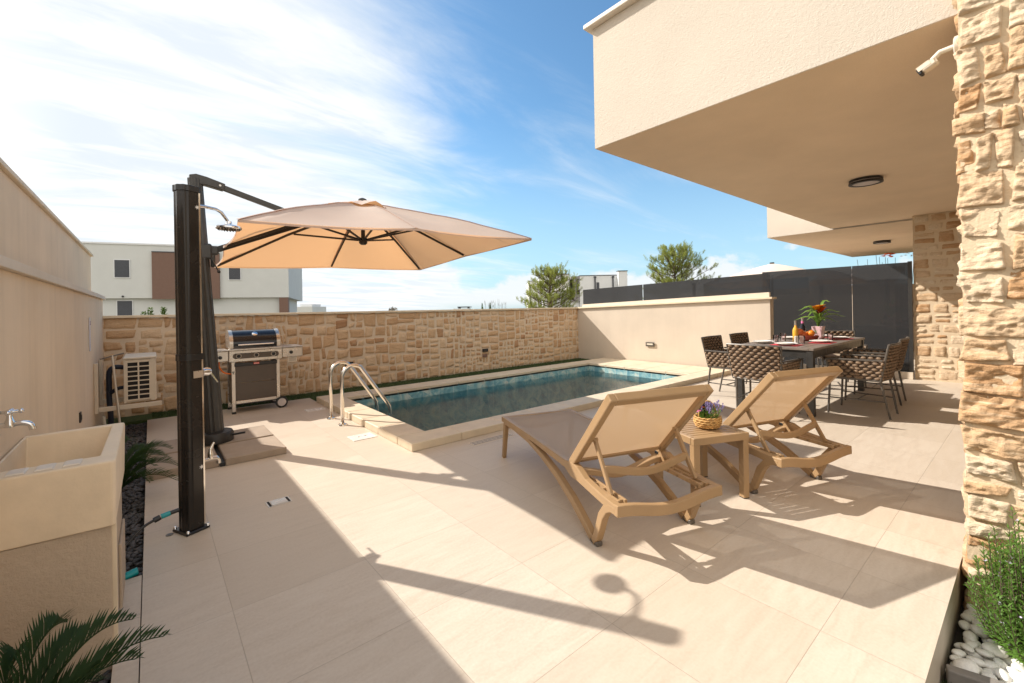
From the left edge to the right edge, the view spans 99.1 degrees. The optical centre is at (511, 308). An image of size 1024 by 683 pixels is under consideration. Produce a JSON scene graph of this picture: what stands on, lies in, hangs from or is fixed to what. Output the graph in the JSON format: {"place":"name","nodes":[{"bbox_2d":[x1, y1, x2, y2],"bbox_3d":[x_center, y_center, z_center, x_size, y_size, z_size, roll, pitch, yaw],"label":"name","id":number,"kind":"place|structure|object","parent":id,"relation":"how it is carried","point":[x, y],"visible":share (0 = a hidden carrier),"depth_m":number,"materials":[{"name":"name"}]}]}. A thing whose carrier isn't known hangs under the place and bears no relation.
{"place":"outdoors","nodes":[
{"label":"outdoors","id":0,"kind":"place"},
{"bbox_2d":[111,575,141,682],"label":"path","id":1,"kind":"structure","parent":0,"point":[125,672],"depth_m":1.96,"materials":[{"name":"tile"}]},
{"bbox_2d":[0,0,913,311],"label":"sky","id":2,"kind":"structure","parent":0,"point":[481,112],"materials":[{"name":"blue"}]},
{"bbox_2d":[91,426,999,682],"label":"garden soil","id":3,"kind":"structure","parent":0,"point":[958,637],"depth_m":2.15,"materials":[{"name":"soil"}]},
{"bbox_2d":[0,157,105,459],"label":"boundary wall","id":4,"kind":"structure","parent":3,"relation":"on","point":[51,302],"depth_m":2.81,"materials":[{"name":"paint"}]},
{"bbox_2d":[0,408,35,429],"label":"wall tap","id":5,"kind":"object","parent":4,"relation":"attached to","point":[10,422],"depth_m":1.80,"materials":[{"name":"silver metal"}]},
{"bbox_2d":[89,317,90,350],"bbox_3d":[-4.364,0.271,4.510,0.009,0.350,0.070,-1,0,-40],"label":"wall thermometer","id":6,"kind":"object","parent":4,"relation":"attached to","point":[89,334],"depth_m":4.48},
{"bbox_2d":[94,359,161,413],"bbox_3d":[-4.584,0.890,5.235,0.578,0.560,0.650,-1,0,-40],"label":"wall bracket","id":7,"kind":"object","parent":4,"relation":"attached to","point":[98,398],"depth_m":5.02,"materials":[{"name":"metal"}]},
{"bbox_2d":[123,352,156,402],"bbox_3d":[-4.547,0.834,5.344,0.303,0.524,0.731,-1,0,-40],"label":"air conditioner","id":8,"kind":"object","parent":7,"relation":"on","point":[139,374],"visible":1,"depth_m":5.07,"materials":[{"name":"beige paint"}]},
{"bbox_2d":[102,365,123,424],"bbox_3d":[-4.607,1.075,5.057,0.174,0.824,0.244,-1,0,-32],"label":"insulated pipe","id":9,"kind":"object","parent":8,"relation":"attached to","point":[110,391],"visible":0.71,"depth_m":5.05,"materials":[{"name":"black plastic"}]},
{"bbox_2d":[0,423,125,682],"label":"garden sink","id":10,"kind":"object","parent":3,"relation":"on","point":[62,535],"visible":0.94,"depth_m":1.71,"materials":[{"name":"beige concrete"}]},
{"bbox_2d":[98,422,146,682],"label":"gravel","id":11,"kind":"structure","parent":3,"relation":"on","point":[135,488],"depth_m":3.24,"materials":[{"name":"gravel"}]},
{"bbox_2d":[0,607,172,682],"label":"cycad","id":12,"kind":"object","parent":11,"relation":"on","point":[84,670],"visible":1,"depth_m":1.34,"materials":[{"name":"green plant"}]},
{"bbox_2d":[100,353,123,422],"bbox_3d":[-4.460,0.968,4.874,0.205,0.922,0.081,-1,0,-40],"label":"floor squeegee","id":13,"kind":"object","parent":11,"relation":"on","point":[115,388],"visible":0.93,"depth_m":4.88,"materials":[{"name":"metal"}]},
{"bbox_2d":[125,567,138,579],"bbox_3d":[-2.054,1.431,2.345,0.075,0.049,0.039,-1,0,-45],"label":"hose connector","id":14,"kind":"object","parent":11,"relation":"on","point":[131,573],"visible":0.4,"depth_m":2.34,"materials":[{"name":"teal plastic"}]},
{"bbox_2d":[122,433,177,487],"bbox_3d":[-2.922,1.240,3.315,0.668,0.502,0.666,-1,0,-40],"label":"cycad","id":15,"kind":"object","parent":11,"relation":"on","point":[139,455],"visible":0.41,"depth_m":3.35,"materials":[{"name":"green plant"}]},
{"bbox_2d":[125,508,179,547],"bbox_3d":[-2.283,1.373,2.562,0.535,0.192,0.314,-1,0,-40],"label":"garden hose","id":16,"kind":"object","parent":11,"relation":"on","point":[157,518],"visible":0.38,"depth_m":2.69,"materials":[{"name":"black plastic"}]},
{"bbox_2d":[103,307,578,418],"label":"stone wall","id":17,"kind":"structure","parent":3,"relation":"on","point":[381,347],"depth_m":8.20,"materials":[{"name":"stone"}]},
{"bbox_2d":[106,357,590,425],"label":"grass","id":18,"kind":"structure","parent":3,"relation":"on","point":[137,419],"depth_m":7.70,"materials":[{"name":"plant"}]},
{"bbox_2d":[583,0,1023,620],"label":"house","id":19,"kind":"structure","parent":3,"relation":"on","point":[807,110],"depth_m":3.12,"materials":[{"name":"beige paint"}]},
{"bbox_2d":[848,175,883,187],"bbox_3d":[4.392,-1.573,5.418,0.344,0.065,0.344,-1,0,-40],"label":"ceiling lamp","id":20,"kind":"object","parent":19,"relation":"attached to","point":[865,181],"visible":1,"depth_m":5.35,"materials":[{"name":"black plastic"}]},
{"bbox_2d":[915,35,957,76],"bbox_3d":[2.346,-1.387,2.406,0.100,0.149,0.179,-1,0,-40],"label":"security camera","id":21,"kind":"object","parent":19,"relation":"attached to","point":[927,66],"visible":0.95,"depth_m":2.41,"materials":[{"name":"white plastic"}]},
{"bbox_2d":[954,642,963,650],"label":"pebble","id":22,"kind":"object","parent":3,"relation":"on","point":[957,645],"visible":0.42,"depth_m":2.00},
{"bbox_2d":[963,609,979,618],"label":"pebble","id":23,"kind":"object","parent":3,"relation":"on","point":[968,613],"visible":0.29,"depth_m":2.18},
{"bbox_2d":[966,604,978,611],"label":"pebble","id":24,"kind":"object","parent":23,"relation":"on","point":[969,607],"visible":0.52,"depth_m":2.20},
{"bbox_2d":[963,636,982,651],"bbox_3d":[2.116,1.542,2.000,0.060,0.046,0.095,6,6,27],"label":"pebble","id":25,"kind":"object","parent":3,"relation":"on","point":[978,642],"visible":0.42,"depth_m":1.99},
{"bbox_2d":[963,631,977,640],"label":"pebble","id":26,"kind":"object","parent":25,"relation":"on","point":[969,635],"visible":0.88,"depth_m":2.01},
{"bbox_2d":[966,640,978,649],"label":"pebble","id":27,"kind":"object","parent":25,"relation":"on","point":[973,644],"visible":0.72,"depth_m":1.97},
{"bbox_2d":[964,650,983,659],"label":"pebble","id":28,"kind":"object","parent":3,"relation":"on","point":[976,654],"visible":0.52,"depth_m":1.93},
{"bbox_2d":[960,643,974,653],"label":"pebble","id":29,"kind":"object","parent":28,"relation":"on","point":[967,648],"visible":1,"depth_m":1.95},
{"bbox_2d":[946,664,1004,682],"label":"slate edging","id":30,"kind":"object","parent":3,"relation":"on","point":[954,674],"visible":1,"depth_m":1.78,"materials":[{"name":"stone"}]},
{"bbox_2d":[982,667,999,679],"bbox_3d":[2.031,1.547,1.847,0.048,0.037,0.077,-5,-19,-15],"label":"pebble","id":31,"kind":"object","parent":3,"relation":"on","point":[985,668],"visible":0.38,"depth_m":1.84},
{"bbox_2d":[984,660,1000,669],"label":"pebble","id":32,"kind":"object","parent":31,"relation":"on","point":[991,664],"visible":0.82,"depth_m":1.85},
{"bbox_2d":[963,506,1023,666],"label":"rosemary bush","id":33,"kind":"object","parent":3,"relation":"on","point":[1007,604],"visible":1,"depth_m":1.91,"materials":[{"name":"green plant"}]},
{"bbox_2d":[1000,656,1016,665],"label":"pebble","id":34,"kind":"object","parent":3,"relation":"on","point":[1009,660],"visible":0.32,"depth_m":1.90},
{"label":"pebble","id":35,"kind":"object","parent":3,"relation":"on","visible":0},
{"bbox_2d":[970,624,989,638],"bbox_3d":[2.199,1.520,2.051,0.077,0.046,0.066,15,7,-23],"label":"pebble","id":36,"kind":"object","parent":35,"relation":"on","point":[977,630],"visible":0.8,"depth_m":2.04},
{"label":"pebble","id":37,"kind":"object","parent":3,"relation":"on","visible":0},
{"bbox_2d":[975,648,995,658],"bbox_3d":[2.088,1.526,1.926,0.041,0.029,0.064,17,-13,-31],"label":"pebble","id":38,"kind":"object","parent":37,"relation":"on","point":[985,653],"visible":1,"depth_m":1.92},
{"bbox_2d":[981,642,1008,658],"bbox_3d":[2.146,1.518,1.935,0.097,0.044,0.063,2,15,10],"label":"pebble","id":39,"kind":"object","parent":37,"relation":"on","point":[995,650],"visible":0.88,"depth_m":1.92,"materials":[{"name":"stone"}]},
{"label":"pebble","id":40,"kind":"object","parent":3,"relation":"on","visible":0},
{"bbox_2d":[993,658,1007,669],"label":"pebble","id":41,"kind":"object","parent":40,"relation":"on","point":[1002,664],"visible":0.78,"depth_m":1.86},
{"bbox_2d":[1005,666,1019,672],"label":"pebble","id":42,"kind":"object","parent":40,"relation":"on","point":[1008,669],"visible":0.48,"depth_m":1.83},
{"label":"pebble","id":43,"kind":"object","parent":3,"relation":"on","visible":0},
{"bbox_2d":[966,655,985,666],"bbox_3d":[2.007,1.527,1.885,0.042,0.030,0.066,19,-15,-37],"label":"pebble","id":44,"kind":"object","parent":43,"relation":"on","point":[979,662],"visible":0.77,"depth_m":1.87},
{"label":"pebble","id":45,"kind":"object","parent":3,"relation":"on","visible":0},
{"bbox_2d":[952,658,979,673],"bbox_3d":[1.919,1.520,1.845,0.099,0.050,0.079,-17,-1,-13],"label":"pebble","id":46,"kind":"object","parent":45,"relation":"on","point":[968,664],"visible":0.66,"depth_m":1.84,"materials":[{"name":"stone"}]},
{"label":"pebble","id":47,"kind":"object","parent":3,"relation":"on","visible":0},
{"bbox_2d":[972,619,991,631],"bbox_3d":[2.245,1.520,2.083,0.065,0.045,0.075,-8,2,-1],"label":"pebble","id":48,"kind":"object","parent":47,"relation":"on","point":[975,621],"visible":0.25,"depth_m":2.09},
{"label":"pebble","id":49,"kind":"object","parent":3,"relation":"on","visible":0},
{"bbox_2d":[994,667,1011,682],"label":"pebble","id":50,"kind":"object","parent":49,"relation":"on","point":[1002,674],"visible":1,"depth_m":1.80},
{"label":"pebble","id":51,"kind":"object","parent":3,"relation":"on","visible":0},
{"bbox_2d":[981,672,997,679],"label":"pebble","id":52,"kind":"object","parent":51,"relation":"on","point":[989,674],"visible":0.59,"depth_m":1.79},
{"label":"pebble","id":53,"kind":"object","parent":3,"relation":"on","visible":0},
{"bbox_2d":[1009,671,1023,682],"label":"pebble","id":54,"kind":"object","parent":53,"relation":"on","point":[1017,676],"visible":1,"depth_m":1.78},
{"bbox_2d":[140,364,967,682],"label":"deck","id":55,"kind":"structure","parent":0,"point":[378,560],"depth_m":2.38,"materials":[{"name":"tile"}]},
{"bbox_2d":[147,439,209,457],"bbox_3d":[-3.400,1.427,4.461,0.521,0.074,0.528,-1,0,-40],"label":"base slab","id":56,"kind":"object","parent":55,"relation":"on","point":[173,444],"depth_m":4.36,"materials":[{"name":"brown concrete"}]},
{"bbox_2d":[146,447,219,480],"bbox_3d":[-3.033,1.420,4.019,0.521,0.074,0.538,-1,0,-40],"label":"base slab","id":57,"kind":"object","parent":55,"relation":"on","point":[174,468],"depth_m":3.87,"materials":[{"name":"brown concrete"}]},
{"bbox_2d":[172,184,241,536],"bbox_3d":[-2.038,0.323,2.958,0.164,2.225,0.423,-1,0,25],"label":"outdoor shower","id":58,"kind":"object","parent":55,"relation":"on","point":[191,371],"visible":1,"depth_m":2.78,"materials":[{"name":"black metal"}]},
{"bbox_2d":[217,425,273,446],"bbox_3d":[-2.964,1.419,4.804,0.516,0.074,0.518,-1,0,-40],"label":"base slab","id":59,"kind":"object","parent":55,"relation":"on","point":[256,432],"depth_m":4.78,"materials":[{"name":"brown concrete"}]},
{"bbox_2d":[218,435,286,465],"bbox_3d":[-2.597,1.413,4.361,0.516,0.074,0.548,-1,0,-40],"label":"base slab","id":60,"kind":"object","parent":55,"relation":"on","point":[249,450],"depth_m":4.26,"materials":[{"name":"brown concrete"}]},
{"bbox_2d":[217,328,302,414],"bbox_3d":[-3.720,0.886,6.393,1.120,1.157,0.527,-1,0,-40],"label":"gas barbecue","id":61,"kind":"object","parent":55,"relation":"on","point":[249,391],"visible":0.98,"depth_m":6.22,"materials":[{"name":"metal"}]},
{"bbox_2d":[265,496,291,507],"bbox_3d":[-1.720,1.427,3.217,0.156,0.006,0.116,-1,0,-42],"label":"floor box","id":62,"kind":"object","parent":55,"relation":"on","point":[277,502],"visible":1,"depth_m":3.21,"materials":[{"name":"metal"}]},
{"bbox_2d":[305,407,325,411],"bbox_3d":[-2.804,1.446,6.215,0.250,0.006,0.180,-1,0,-40],"label":"skimmer cover","id":63,"kind":"object","parent":55,"relation":"on","point":[314,409],"visible":1,"depth_m":6.21,"materials":[{"name":"white plastic"}]},
{"bbox_2d":[187,174,531,466],"bbox_3d":[-2.053,0.020,5.247,3.638,2.823,3.115,-1,0,-40],"label":"cantilever parasol","id":64,"kind":"object","parent":55,"relation":"on","point":[362,233],"visible":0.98,"depth_m":5.10,"materials":[{"name":"fabric"}]},
{"bbox_2d":[327,361,391,425],"bbox_3d":[-1.990,1.439,5.721,0.710,1.492,0.550,-1,0,-40],"label":"pool ladder","id":65,"kind":"object","parent":55,"relation":"attached to","point":[361,381],"visible":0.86,"depth_m":5.68,"materials":[{"name":"metal"}]},
{"bbox_2d":[348,432,376,440],"bbox_3d":[-1.661,1.425,4.838,0.260,0.008,0.220,-1,0,-40],"label":"skimmer cover","id":66,"kind":"object","parent":55,"relation":"on","point":[363,436],"visible":1,"depth_m":4.83,"materials":[{"name":"plastic"}]},
{"bbox_2d":[469,433,512,445],"bbox_3d":[-0.214,1.402,4.674,0.540,0.004,0.110,-1,0,-40],"label":"drain grate","id":67,"kind":"object","parent":55,"relation":"on","point":[482,441],"visible":0.84,"depth_m":4.64,"materials":[{"name":"metal"}]},
{"bbox_2d":[352,365,681,430],"bbox_3d":[0.438,1.825,7.501,5.880,0.935,2.730,-1,0,-40],"label":"pool basin","id":68,"kind":"object","parent":55,"relation":"in","point":[432,408],"visible":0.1,"depth_m":8.56,"materials":[{"name":"tile"}]},
{"bbox_2d":[316,358,730,451],"bbox_3d":[0.711,1.347,7.773,7.060,0.082,3.210,-1,0,-40],"label":"pool coping","id":69,"kind":"object","parent":55,"relation":"on","point":[411,438],"visible":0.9,"depth_m":6.33,"materials":[{"name":"beige stone"}]},
{"bbox_2d":[502,384,721,546],"bbox_3d":[0.568,0.933,3.345,0.732,0.920,1.906,-1,0,-21],"label":"sun lounger","id":70,"kind":"object","parent":55,"relation":"on","point":[652,422],"visible":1,"depth_m":2.73,"materials":[{"name":"beige plastic"}]},
{"bbox_2d":[578,297,776,369],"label":"plaster wall","id":71,"kind":"structure","parent":55,"relation":"on","point":[674,332],"depth_m":9.94,"materials":[{"name":"paint"}]},
{"bbox_2d":[582,273,770,306],"bbox_3d":[3.501,-0.359,10.241,0.080,0.602,4.585,-1,0,-43],"label":"glass fence","id":72,"kind":"object","parent":71,"relation":"on","point":[744,286],"visible":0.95,"depth_m":9.82,"materials":[{"name":"glass"}]},
{"bbox_2d":[654,418,749,506],"bbox_3d":[1.418,1.138,3.301,0.476,0.475,0.476,-1,0,-17],"label":"side table","id":73,"kind":"object","parent":55,"relation":"on","point":[698,439],"visible":0.47,"depth_m":3.14,"materials":[{"name":"beige plastic"}]},
{"bbox_2d":[693,400,724,428],"bbox_3d":[1.474,0.790,3.283,0.226,0.219,0.219,-1,0,-40],"label":"flower basket","id":74,"kind":"object","parent":73,"relation":"on","point":[704,418],"visible":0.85,"depth_m":3.24,"materials":[{"name":"wicker"}]},
{"bbox_2d":[701,335,760,397],"bbox_3d":[3.346,0.891,6.685,0.664,0.905,0.672,-1,0,-40],"label":"woven armchair","id":75,"kind":"object","parent":55,"relation":"on","point":[716,353],"visible":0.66,"depth_m":6.66,"materials":[{"name":"wicker"}]},
{"bbox_2d":[729,332,784,385],"bbox_3d":[4.094,0.878,7.305,0.664,0.905,0.672,-1,0,-38],"label":"woven armchair","id":76,"kind":"object","parent":55,"relation":"on","point":[740,338],"visible":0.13,"depth_m":7.56,"materials":[{"name":"wicker"}]},
{"bbox_2d":[726,343,801,413],"bbox_3d":[3.202,0.894,5.565,0.672,0.905,0.664,-1,0,-39],"label":"woven armchair","id":77,"kind":"object","parent":55,"relation":"on","point":[750,362],"visible":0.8,"depth_m":5.39,"materials":[{"name":"wicker"}]},
{"bbox_2d":[692,366,851,493],"bbox_3d":[1.853,0.911,4.011,0.732,0.920,1.906,-1,0,-21],"label":"sun lounger","id":78,"kind":"object","parent":55,"relation":"on","point":[779,400],"visible":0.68,"depth_m":3.33,"materials":[{"name":"beige"}]},
{"bbox_2d":[738,337,864,416],"bbox_3d":[4.330,0.905,6.454,2.460,0.840,0.930,-1,0,-40],"label":"dining table","id":79,"kind":"object","parent":55,"relation":"on","point":[809,352],"visible":0.35,"depth_m":5.82,"materials":[{"name":"wood"}]},
{"bbox_2d":[753,340,774,342],"bbox_3d":[3.586,0.477,6.214,0.276,0.031,0.276,-1,0,-40],"label":"plate","id":80,"kind":"object","parent":79,"relation":"on","point":[764,341],"visible":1,"depth_m":6.17,"materials":[{"name":"white ceramic"}]},
{"bbox_2d":[771,344,800,345],"bbox_3d":[3.688,0.493,5.856,0.260,0.004,0.330,-1,0,-40],"label":"placemat","id":81,"kind":"object","parent":79,"relation":"on","point":[788,345],"visible":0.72,"depth_m":5.76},
{"bbox_2d":[774,342,797,344],"bbox_3d":[3.665,0.476,5.837,0.276,0.031,0.276,-1,0,-40],"label":"plate","id":82,"kind":"object","parent":81,"relation":"on","point":[786,343],"visible":1,"depth_m":5.80,"materials":[{"name":"white ceramic"}]},
{"bbox_2d":[793,321,798,340],"bbox_3d":[4.204,0.337,6.468,0.076,0.300,0.076,-1,0,-40],"label":"juice bottle","id":83,"kind":"object","parent":79,"relation":"on","point":[795,330],"visible":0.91,"depth_m":6.45,"materials":[{"name":"glass"}]},
{"bbox_2d":[794,336,803,342],"bbox_3d":[4.049,0.442,6.156,0.110,0.095,0.040,-1,0,10],"label":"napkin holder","id":84,"kind":"object","parent":79,"relation":"on","point":[796,339],"visible":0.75,"depth_m":6.14,"materials":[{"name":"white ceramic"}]},
{"bbox_2d":[799,318,805,331],"bbox_3d":[4.435,0.318,6.660,0.081,0.330,0.081,-1,0,-40],"label":"wine bottle","id":85,"kind":"object","parent":79,"relation":"on","point":[802,327],"visible":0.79,"depth_m":6.64,"materials":[{"name":"black glass"}]},
{"bbox_2d":[798,329,818,340],"bbox_3d":[4.392,0.392,6.478,0.324,0.182,0.287,-1,0,-40],"label":"fruit basket","id":86,"kind":"object","parent":79,"relation":"on","point":[809,335],"visible":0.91,"depth_m":6.39,"materials":[{"name":"orange food"}]},
{"bbox_2d":[796,300,839,339],"bbox_3d":[4.686,0.178,6.684,0.642,0.600,0.396,-1,0,-16],"label":"potted bromeliad","id":87,"kind":"object","parent":79,"relation":"on","point":[818,318],"visible":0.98,"depth_m":6.64,"materials":[{"name":"green plant"}]},
{"bbox_2d":[809,342,836,343],"bbox_3d":[4.343,0.482,6.101,0.330,0.004,0.260,-1,0,-40],"label":"placemat","id":88,"kind":"object","parent":79,"relation":"on","point":[824,343],"visible":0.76,"depth_m":6.06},
{"bbox_2d":[809,340,831,342],"bbox_3d":[4.330,0.464,6.116,0.276,0.031,0.276,-1,0,-40],"label":"plate","id":89,"kind":"object","parent":88,"relation":"on","point":[821,341],"visible":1,"depth_m":6.06,"materials":[{"name":"white ceramic"}]},
{"bbox_2d":[762,261,913,379],"bbox_3d":[6.329,0.232,8.839,0.100,2.115,2.665,-1,0,-40],"label":"fence","id":90,"kind":"object","parent":55,"relation":"on","point":[881,295],"visible":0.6,"depth_m":8.43,"materials":[{"name":"fabric"}]},
{"bbox_2d":[817,330,867,386],"bbox_3d":[5.590,0.852,7.486,0.664,0.905,0.672,-1,0,23],"label":"woven armchair","id":91,"kind":"object","parent":55,"relation":"on","point":[847,333],"visible":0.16,"depth_m":7.65,"materials":[{"name":"wicker"}]},
{"bbox_2d":[826,341,901,419],"bbox_3d":[4.457,0.872,5.501,0.664,0.905,0.672,-1,0,-40],"label":"woven armchair","id":92,"kind":"object","parent":55,"relation":"on","point":[873,368],"visible":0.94,"depth_m":5.31,"materials":[{"name":"brown wicker"}]},
{"bbox_2d":[843,336,909,405],"bbox_3d":[5.195,0.859,6.197,0.664,0.905,0.672,-1,0,-42],"label":"woven armchair","id":93,"kind":"object","parent":55,"relation":"on","point":[901,355],"visible":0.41,"depth_m":6.07,"materials":[{"name":"brown wicker"}]},
{"bbox_2d":[912,210,963,382],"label":"stone pier","id":94,"kind":"structure","parent":55,"relation":"on","point":[938,292],"depth_m":7.58,"materials":[{"name":"stone"}]},
{"label":"pebble","id":95,"kind":"object","parent":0,"visible":0},
{"bbox_2d":[960,613,973,622],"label":"pebble","id":96,"kind":"object","parent":95,"relation":"on","point":[967,617],"visible":0.89,"depth_m":2.13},
{"label":"pebble","id":97,"kind":"object","parent":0,"visible":0},
{"bbox_2d":[1011,662,1023,671],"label":"pebble","id":98,"kind":"object","parent":97,"relation":"on","point":[1018,666],"visible":0.68,"depth_m":1.85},
{"label":"pebble","id":99,"kind":"object","parent":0,"visible":0},
{"bbox_2d":[951,649,966,657],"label":"pebble","id":100,"kind":"object","parent":99,"relation":"on","point":[960,653],"visible":0.83,"depth_m":1.92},
{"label":"pebble","id":101,"kind":"object","parent":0,"visible":0},
{"bbox_2d":[958,620,969,630],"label":"pebble","id":102,"kind":"object","parent":101,"relation":"on","point":[964,625],"visible":0.98,"depth_m":2.09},
{"label":"pebble","id":103,"kind":"object","parent":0,"visible":0},
{"bbox_2d":[949,655,961,660],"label":"pebble","id":104,"kind":"object","parent":103,"relation":"on","point":[952,657],"visible":0.47,"depth_m":1.90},
{"bbox_3d":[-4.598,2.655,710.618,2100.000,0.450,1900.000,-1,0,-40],"label":"ground","id":105,"kind":"structure","parent":0,"visible":0},
{"bbox_2d":[146,307,154,317],"bbox_3d":[-7.452,1.204,9.009,0.299,2.452,0.279,-1,0,-40],"label":"garden shrub","id":106,"kind":"object","parent":105,"relation":"on","point":[151,312],"visible":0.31,"depth_m":9.00,"materials":[{"name":"green plant"}]},
{"bbox_2d":[81,241,302,317],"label":"white house","id":107,"kind":"structure","parent":105,"relation":"on","point":[132,278],"depth_m":19.45,"materials":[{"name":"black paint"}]},
{"bbox_2d":[113,259,130,277],"bbox_3d":[-16.925,-1.710,18.932,0.570,0.810,0.038,-1,0,-22],"label":"window","id":108,"kind":"structure","parent":107,"relation":"in","point":[121,267],"depth_m":18.92,"materials":[{"name":"glass"}]},
{"bbox_2d":[116,300,132,315],"bbox_3d":[-16.959,0.166,19.118,0.580,1.020,0.038,-1,0,-22],"label":"window","id":109,"kind":"structure","parent":107,"relation":"in","point":[123,307],"depth_m":19.10,"materials":[{"name":"glass"}]},
{"bbox_2d":[228,268,240,279],"bbox_3d":[-13.028,-1.653,20.496,0.520,0.680,0.038,-1,0,-22],"label":"window","id":110,"kind":"structure","parent":107,"relation":"in","point":[233,273],"depth_m":20.48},
{"bbox_2d":[297,304,325,314],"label":"white building","id":111,"kind":"structure","parent":105,"relation":"on","point":[310,308],"depth_m":40.22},
{"bbox_2d":[516,261,582,309],"bbox_3d":[2.073,-0.052,22.083,3.412,4.640,3.733,-1,0,-40],"label":"pine tree","id":112,"kind":"object","parent":105,"relation":"on","point":[552,284],"visible":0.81,"depth_m":21.60,"materials":[{"name":"green plant"}]},
{"bbox_2d":[526,270,627,307],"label":"modern house","id":113,"kind":"structure","parent":105,"relation":"on","point":[619,279],"depth_m":45.00,"materials":[{"name":"white paint"}]},
{"bbox_2d":[644,240,720,282],"bbox_3d":[8.308,-0.618,21.951,4.323,5.553,3.581,-1,0,14],"label":"pine tree","id":114,"kind":"object","parent":105,"relation":"on","point":[687,271],"visible":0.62,"depth_m":21.54,"materials":[{"name":"green plant"}]},
{"bbox_3d":[5.028,0.470,6.669,0.330,0.004,0.260,-1,0,-40],"label":"placemat","id":115,"kind":"object","parent":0,"visible":0},
{"bbox_2d":[830,336,850,338],"bbox_3d":[5.015,0.452,6.684,0.276,0.031,0.276,-1,0,-40],"label":"plate","id":116,"kind":"object","parent":115,"relation":"on","point":[839,337],"visible":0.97,"depth_m":6.63,"materials":[{"name":"white ceramic"}]},
{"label":"neighbour paving","id":117,"kind":"structure","parent":0,"visible":0},
{"bbox_2d":[729,262,802,276],"bbox_3d":[7.618,-0.033,12.746,2.565,2.600,2.565,-1,0,-40],"label":"neighbour parasol","id":118,"kind":"object","parent":117,"relation":"on","point":[771,267],"visible":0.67,"depth_m":12.21,"materials":[{"name":"white fabric"}]},
{"bbox_2d":[767,207,912,256],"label":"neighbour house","id":119,"kind":"structure","parent":117,"relation":"on","point":[855,241],"depth_m":9.90,"materials":[{"name":"beige paint"}]},
{"bbox_2d":[873,240,890,243],"bbox_3d":[9.116,-1.626,10.750,0.344,0.065,0.344,-1,0,-40],"label":"ceiling lamp","id":120,"kind":"object","parent":119,"relation":"attached to","point":[882,242],"visible":1,"depth_m":10.64,"materials":[{"name":"black plastic"}]},
{"bbox_2d":[913,284,914,349],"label":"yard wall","id":121,"kind":"structure","parent":117,"relation":"on","point":[913,319],"depth_m":12.62,"materials":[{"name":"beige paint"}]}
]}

